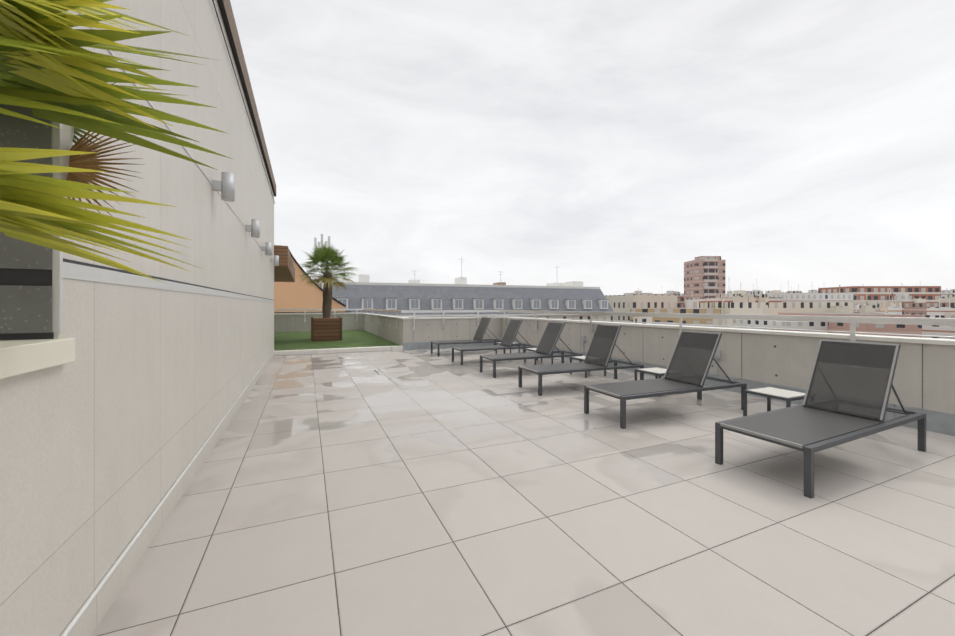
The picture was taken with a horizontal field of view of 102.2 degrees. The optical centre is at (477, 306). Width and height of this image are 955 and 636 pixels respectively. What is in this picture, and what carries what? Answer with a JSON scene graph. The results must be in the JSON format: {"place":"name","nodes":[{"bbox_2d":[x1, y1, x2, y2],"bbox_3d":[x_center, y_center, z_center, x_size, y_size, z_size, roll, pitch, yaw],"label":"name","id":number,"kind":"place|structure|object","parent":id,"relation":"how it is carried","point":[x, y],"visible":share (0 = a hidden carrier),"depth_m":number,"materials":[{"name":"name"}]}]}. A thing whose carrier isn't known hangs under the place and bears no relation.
{"place":"outdoors","nodes":[
{"label":"outdoors","id":0,"kind":"place"},
{"bbox_2d":[0,0,231,282],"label":"palm","id":1,"kind":"object","parent":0,"point":[58,74],"visible":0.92,"depth_m":1.08,"materials":[{"name":"green plant"}]},
{"bbox_2d":[274,257,344,313],"bbox_3d":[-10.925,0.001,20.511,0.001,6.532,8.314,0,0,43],"label":"building","id":2,"kind":"structure","parent":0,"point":[297,294],"depth_m":21.54,"materials":[{"name":"paint"}]},
{"bbox_2d":[289,250,345,305],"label":"gable trim","id":3,"kind":"structure","parent":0,"point":[294,259],"depth_m":21.93,"materials":[{"name":"grey"}]},
{"bbox_2d":[317,264,613,321],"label":"mansard block","id":4,"kind":"structure","parent":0,"point":[366,293],"depth_m":70.75,"materials":[{"name":"stone"}]},
{"bbox_2d":[314,234,329,288],"bbox_3d":[-24.262,-4.464,60.281,2.550,13.674,0.551,0,0,1],"label":"phone mast","id":5,"kind":"object","parent":4,"relation":"on","point":[315,241],"visible":0.4,"depth_m":60.09,"materials":[{"name":"white metal"}]},
{"bbox_2d":[230,0,954,294],"label":"sky","id":6,"kind":"structure","parent":0,"point":[612,146],"materials":[{"name":"white"}]},
{"bbox_2d":[684,257,724,303],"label":"tower","id":7,"kind":"structure","parent":0,"point":[693,278],"materials":[{"name":"pink brick"}]},
{"bbox_2d":[695,256,720,259],"bbox_3d":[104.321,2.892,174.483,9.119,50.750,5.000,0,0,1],"label":"tower cap","id":8,"kind":"object","parent":7,"relation":"on","point":[697,258],"visible":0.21,"depth_m":172.00,"materials":[{"name":"grey concrete"}]},
{"bbox_2d":[749,290,760,295],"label":"building","id":9,"kind":"structure","parent":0,"point":[756,292],"depth_m":177.56,"materials":[{"name":"white concrete"}]},
{"bbox_2d":[800,296,855,311],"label":"building","id":10,"kind":"structure","parent":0,"point":[854,307],"depth_m":108.86,"materials":[{"name":"beige concrete"}]},
{"label":"ground","id":11,"kind":"structure","parent":0,"visible":0},
{"bbox_2d":[605,294,676,321],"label":"cream block","id":12,"kind":"object","parent":11,"relation":"on","point":[622,303],"visible":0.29,"depth_m":92.21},
{"bbox_2d":[624,322,723,327],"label":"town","id":13,"kind":"object","parent":11,"relation":"on","point":[674,324],"visible":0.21,"depth_m":69.60},
{"bbox_2d":[633,317,651,323],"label":"building","id":14,"kind":"structure","parent":13,"relation":"on","point":[642,319],"depth_m":62.83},
{"bbox_2d":[630,309,720,323],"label":"town","id":15,"kind":"object","parent":11,"relation":"on","point":[691,320],"visible":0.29,"depth_m":82.41},
{"bbox_2d":[685,300,698,308],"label":"building","id":16,"kind":"structure","parent":15,"relation":"on","point":[691,304],"depth_m":84.45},
{"bbox_2d":[677,296,683,307],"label":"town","id":17,"kind":"object","parent":11,"relation":"on","point":[680,299],"visible":0.07,"depth_m":186.42,"materials":[{"name":"brick"}]},
{"bbox_2d":[696,324,773,329],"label":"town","id":18,"kind":"object","parent":11,"relation":"on","point":[742,326],"visible":0.07,"depth_m":66.87},
{"bbox_2d":[713,294,731,325],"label":"building","id":19,"kind":"structure","parent":18,"relation":"on","point":[722,322],"depth_m":67.86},
{"bbox_2d":[693,297,781,302],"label":"building","id":20,"kind":"structure","parent":11,"relation":"on","point":[710,300],"depth_m":117.25,"materials":[{"name":"brick"}]},
{"bbox_2d":[699,302,852,314],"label":"cream block","id":21,"kind":"object","parent":11,"relation":"on","point":[756,308],"visible":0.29,"depth_m":84.33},
{"bbox_2d":[732,319,827,332],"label":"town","id":22,"kind":"object","parent":11,"relation":"on","point":[804,325],"visible":0.07,"depth_m":65.71},
{"bbox_2d":[758,293,852,301],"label":"white block","id":23,"kind":"object","parent":11,"relation":"on","point":[822,297],"visible":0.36,"depth_m":133.86,"materials":[{"name":"white concrete"}]},
{"bbox_2d":[778,313,921,337],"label":"town","id":24,"kind":"object","parent":11,"relation":"on","point":[886,328],"visible":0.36,"depth_m":58.16},
{"bbox_2d":[853,301,886,308],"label":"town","id":25,"kind":"object","parent":11,"relation":"on","point":[867,302],"visible":0.14,"depth_m":143.14},
{"bbox_2d":[818,286,940,302],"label":"brick block","id":26,"kind":"object","parent":11,"relation":"on","point":[864,293],"visible":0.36,"depth_m":148.49,"materials":[{"name":"brick"}]},
{"bbox_2d":[870,300,937,306],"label":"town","id":27,"kind":"object","parent":11,"relation":"on","point":[912,301],"visible":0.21,"depth_m":140.68,"materials":[{"name":"brick"}]},
{"bbox_2d":[896,294,908,299],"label":"building","id":28,"kind":"structure","parent":27,"relation":"on","point":[902,296],"depth_m":142.82,"materials":[{"name":"white concrete"}]},
{"bbox_2d":[904,302,954,314],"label":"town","id":29,"kind":"object","parent":11,"relation":"on","point":[915,308],"visible":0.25,"depth_m":117.96},
{"bbox_2d":[947,294,954,301],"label":"building","id":30,"kind":"structure","parent":29,"relation":"on","point":[952,298],"depth_m":108.06,"materials":[{"name":"beige concrete"}]},
{"bbox_2d":[922,325,954,338],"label":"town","id":31,"kind":"object","parent":11,"relation":"on","point":[934,330],"depth_m":63.88},
{"bbox_2d":[941,290,954,297],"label":"block","id":32,"kind":"object","parent":11,"relation":"on","point":[944,293],"visible":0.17,"depth_m":158.16,"materials":[{"name":"white concrete"}]},
{"bbox_3d":[-5.135,14.777,0.820,20.810,26.980,33.750,0,0,-24],"label":"building body","id":33,"kind":"object","parent":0,"visible":0},
{"bbox_2d":[274,330,400,350],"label":"turf","id":34,"kind":"structure","parent":33,"relation":"on","point":[303,341],"depth_m":12.79,"materials":[{"name":"green plant"}]},
{"bbox_2d":[311,317,341,340],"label":"planter posts","id":35,"kind":"object","parent":34,"relation":"on","point":[312,328],"visible":0.75,"depth_m":12.81,"materials":[{"name":"brown wood"}]},
{"bbox_2d":[314,318,339,340],"bbox_3d":[-5.273,0.787,13.426,0.900,0.760,0.900,0,0,-24],"label":"planter","id":36,"kind":"object","parent":34,"relation":"on","point":[326,329],"visible":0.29,"depth_m":13.01,"materials":[{"name":"brown wood"}]},
{"bbox_2d":[296,240,360,317],"bbox_3d":[-5.190,-0.931,13.506,2.184,2.813,2.151,0,0,-24],"label":"palm","id":37,"kind":"object","parent":36,"relation":"in","point":[328,256],"depth_m":13.33,"materials":[{"name":"green plant"}]},
{"bbox_3d":[-9.733,0.107,12.012,5.500,2.320,7.260,0,0,-24],"label":"canopy body","id":38,"kind":"object","parent":34,"relation":"on","visible":0},
{"bbox_2d":[274,245,294,281],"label":"wooden balcony","id":39,"kind":"structure","parent":38,"relation":"on","point":[284,270],"depth_m":11.11,"materials":[{"name":"brown wood"}]},
{"bbox_2d":[274,346,402,355],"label":"kerb","id":40,"kind":"structure","parent":33,"relation":"on","point":[329,350],"depth_m":10.47,"materials":[{"name":"white concrete"}]},
{"bbox_2d":[91,348,954,635],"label":"terrace floor","id":41,"kind":"structure","parent":33,"relation":"on","point":[420,492],"depth_m":2.29,"materials":[{"name":"tile"}]},
{"bbox_2d":[0,0,273,635],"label":"wall","id":42,"kind":"structure","parent":41,"relation":"on","point":[105,435],"depth_m":1.98,"materials":[{"name":"grey paint"}]},
{"bbox_2d":[0,71,51,333],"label":"window","id":43,"kind":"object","parent":42,"relation":"attached to","point":[25,309],"visible":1,"depth_m":1.26,"materials":[{"name":"grey glass"}]},
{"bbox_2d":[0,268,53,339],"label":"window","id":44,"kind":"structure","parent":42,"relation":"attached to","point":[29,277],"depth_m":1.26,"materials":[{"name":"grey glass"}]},
{"bbox_2d":[0,338,74,378],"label":"sill","id":45,"kind":"structure","parent":42,"relation":"on","point":[18,357],"depth_m":1.14,"materials":[{"name":"beige stone"}]},
{"bbox_2d":[52,13,274,635],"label":"wall trims","id":46,"kind":"structure","parent":42,"relation":"attached to","point":[61,269],"depth_m":1.58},
{"bbox_2d":[63,0,274,299],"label":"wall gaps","id":47,"kind":"object","parent":42,"relation":"in","point":[92,265],"depth_m":2.77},
{"bbox_2d":[68,352,273,635],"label":"skirting","id":48,"kind":"object","parent":42,"relation":"attached to","point":[89,621],"visible":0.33,"depth_m":1.97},
{"bbox_2d":[212,172,278,265],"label":"wall lamps","id":49,"kind":"object","parent":42,"relation":"attached to","point":[225,186],"depth_m":3.49,"materials":[{"name":"silver metal"}]},
{"bbox_2d":[217,0,275,195],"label":"roof edge","id":50,"kind":"object","parent":42,"relation":"attached to","point":[226,11],"visible":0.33,"depth_m":4.87,"materials":[{"name":"grey metal"}]},
{"bbox_2d":[431,317,503,356],"bbox_3d":[-0.248,0.782,10.397,1.926,0.970,0.640,0,0,-23],"label":"lounger","id":51,"kind":"object","parent":41,"relation":"on","point":[481,330],"visible":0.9,"depth_m":10.35,"materials":[{"name":"grey"}]},
{"bbox_2d":[452,319,537,364],"bbox_3d":[0.411,0.787,8.954,1.926,0.961,0.640,0,0,-23],"label":"lounger","id":52,"kind":"object","parent":41,"relation":"on","point":[510,334],"visible":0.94,"depth_m":8.95,"materials":[{"name":"grey fabric"}]},
{"bbox_2d":[496,342,519,353],"bbox_3d":[0.777,1.105,9.963,0.460,0.324,0.460,0,0,-26],"label":"table","id":53,"kind":"object","parent":41,"relation":"on","point":[510,349],"visible":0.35,"depth_m":9.86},
{"bbox_2d":[480,322,581,377],"bbox_3d":[1.048,0.792,7.484,1.926,0.950,0.640,0,0,-23],"label":"lounger","id":54,"kind":"object","parent":41,"relation":"on","point":[550,337],"visible":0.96,"depth_m":7.46,"materials":[{"name":"grey fabric"}]},
{"bbox_2d":[524,348,552,364],"bbox_3d":[1.357,1.105,8.562,0.460,0.324,0.460,0,0,-23],"label":"table","id":55,"kind":"object","parent":41,"relation":"on","point":[531,349],"visible":0.52,"depth_m":8.45,"materials":[{"name":"white metal"}]},
{"bbox_2d":[518,324,643,395],"bbox_3d":[1.650,0.782,6.100,1.926,0.970,0.640,0,0,-22],"label":"lounger","id":56,"kind":"object","parent":41,"relation":"on","point":[601,348],"visible":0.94,"depth_m":6.08,"materials":[{"name":"grey fabric"}]},
{"bbox_2d":[570,356,605,377],"bbox_3d":[2.037,1.105,7.116,0.460,0.324,0.460,0,0,-24],"label":"table","id":57,"kind":"object","parent":41,"relation":"on","point":[581,358],"visible":0.5,"depth_m":7.05,"materials":[{"name":"white metal"}]},
{"bbox_2d":[635,367,666,396],"bbox_3d":[2.672,1.105,5.695,0.460,0.324,0.460,0,0,-24],"label":"table","id":58,"kind":"object","parent":41,"relation":"on","point":[657,372],"visible":0.46,"depth_m":5.66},
{"bbox_2d":[584,330,746,428],"bbox_3d":[2.272,0.792,4.631,1.926,0.950,0.640,0,0,-22],"label":"lounger","id":59,"kind":"object","parent":41,"relation":"on","point":[690,362],"visible":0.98,"depth_m":4.62,"materials":[{"name":"grey fabric"}]},
{"bbox_2d":[403,339,954,435],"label":"flashing","id":60,"kind":"object","parent":41,"relation":"on","point":[940,422],"visible":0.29,"depth_m":5.39,"materials":[{"name":"metal"}]},
{"bbox_2d":[743,387,804,415],"bbox_3d":[3.314,1.105,4.246,0.460,0.324,0.460,0,0,-23],"label":"table","id":61,"kind":"object","parent":41,"relation":"on","point":[787,396],"visible":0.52,"depth_m":4.22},
{"bbox_2d":[715,339,925,497],"bbox_3d":[2.921,0.792,3.240,1.926,0.950,0.640,0,0,-26],"label":"lounger","id":62,"kind":"object","parent":41,"relation":"on","point":[848,391],"visible":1,"depth_m":3.25,"materials":[{"name":"grey fabric"}]},
{"bbox_2d":[274,314,954,413],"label":"parapet","id":63,"kind":"structure","parent":33,"relation":"on","point":[788,361],"depth_m":5.73,"materials":[{"name":"concrete"}]},
{"bbox_2d":[274,313,954,345],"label":"coping","id":64,"kind":"object","parent":63,"relation":"on","point":[937,341],"visible":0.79,"depth_m":5.52,"materials":[{"name":"grey concrete"}]},
{"bbox_2d":[274,311,350,312],"bbox_3d":[-10.085,0.282,16.791,8.740,0.070,0.067,0,0,-24],"label":"railing","id":65,"kind":"object","parent":64,"relation":"on","point":[306,312],"visible":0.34,"depth_m":17.70,"materials":[{"name":"grey metal"}]},
{"bbox_2d":[274,309,954,340],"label":"railing","id":66,"kind":"object","parent":64,"relation":"on","point":[852,320],"visible":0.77,"depth_m":5.70,"materials":[{"name":"metal"}]},
{"bbox_2d":[515,335,720,375],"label":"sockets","id":67,"kind":"object","parent":63,"relation":"attached to","point":[717,353],"visible":0.77,"depth_m":5.92,"materials":[{"name":"grey"}]},
{"bbox_2d":[376,316,922,408],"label":"tie holes","id":68,"kind":"object","parent":63,"relation":"in","point":[776,375],"visible":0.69,"depth_m":5.61,"materials":[{"name":"grey"}]},
{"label":"town","id":69,"kind":"object","parent":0,"visible":0},
{"bbox_2d":[711,294,768,314],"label":"building","id":70,"kind":"structure","parent":69,"relation":"on","point":[716,305],"depth_m":86.93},
{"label":"town","id":71,"kind":"object","parent":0,"visible":0},
{"bbox_2d":[830,285,875,312],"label":"building","id":72,"kind":"structure","parent":71,"relation":"on","point":[862,309],"depth_m":80.65,"materials":[{"name":"beige concrete"}]},
{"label":"town","id":73,"kind":"object","parent":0,"visible":0},
{"bbox_2d":[876,301,901,314],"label":"building","id":74,"kind":"structure","parent":73,"relation":"on","point":[894,309],"depth_m":91.66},
{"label":"town","id":75,"kind":"object","parent":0,"visible":0},
{"bbox_2d":[927,293,954,317],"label":"building","id":76,"kind":"structure","parent":75,"relation":"on","point":[941,312],"depth_m":86.02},
{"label":"town","id":77,"kind":"object","parent":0,"visible":0},
{"bbox_2d":[733,294,768,301],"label":"building","id":78,"kind":"structure","parent":77,"relation":"on","point":[751,298],"depth_m":112.37,"materials":[{"name":"beige concrete"}]},
{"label":"town","id":79,"kind":"object","parent":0,"visible":0},
{"bbox_2d":[856,286,901,312],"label":"building","id":80,"kind":"structure","parent":79,"relation":"on","point":[884,306],"depth_m":110.36,"materials":[{"name":"beige concrete"}]},
{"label":"town","id":81,"kind":"object","parent":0,"visible":0},
{"bbox_2d":[719,290,745,297],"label":"building","id":82,"kind":"structure","parent":81,"relation":"on","point":[738,292],"depth_m":122.81,"materials":[{"name":"beige concrete"}]},
{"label":"town","id":83,"kind":"object","parent":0,"visible":0},
{"bbox_2d":[911,298,925,302],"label":"building","id":84,"kind":"structure","parent":83,"relation":"on","point":[919,300],"depth_m":137.95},
{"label":"town","id":85,"kind":"object","parent":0,"visible":0},
{"bbox_2d":[798,284,814,292],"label":"building","id":86,"kind":"structure","parent":85,"relation":"on","point":[811,291],"depth_m":225.35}
]}

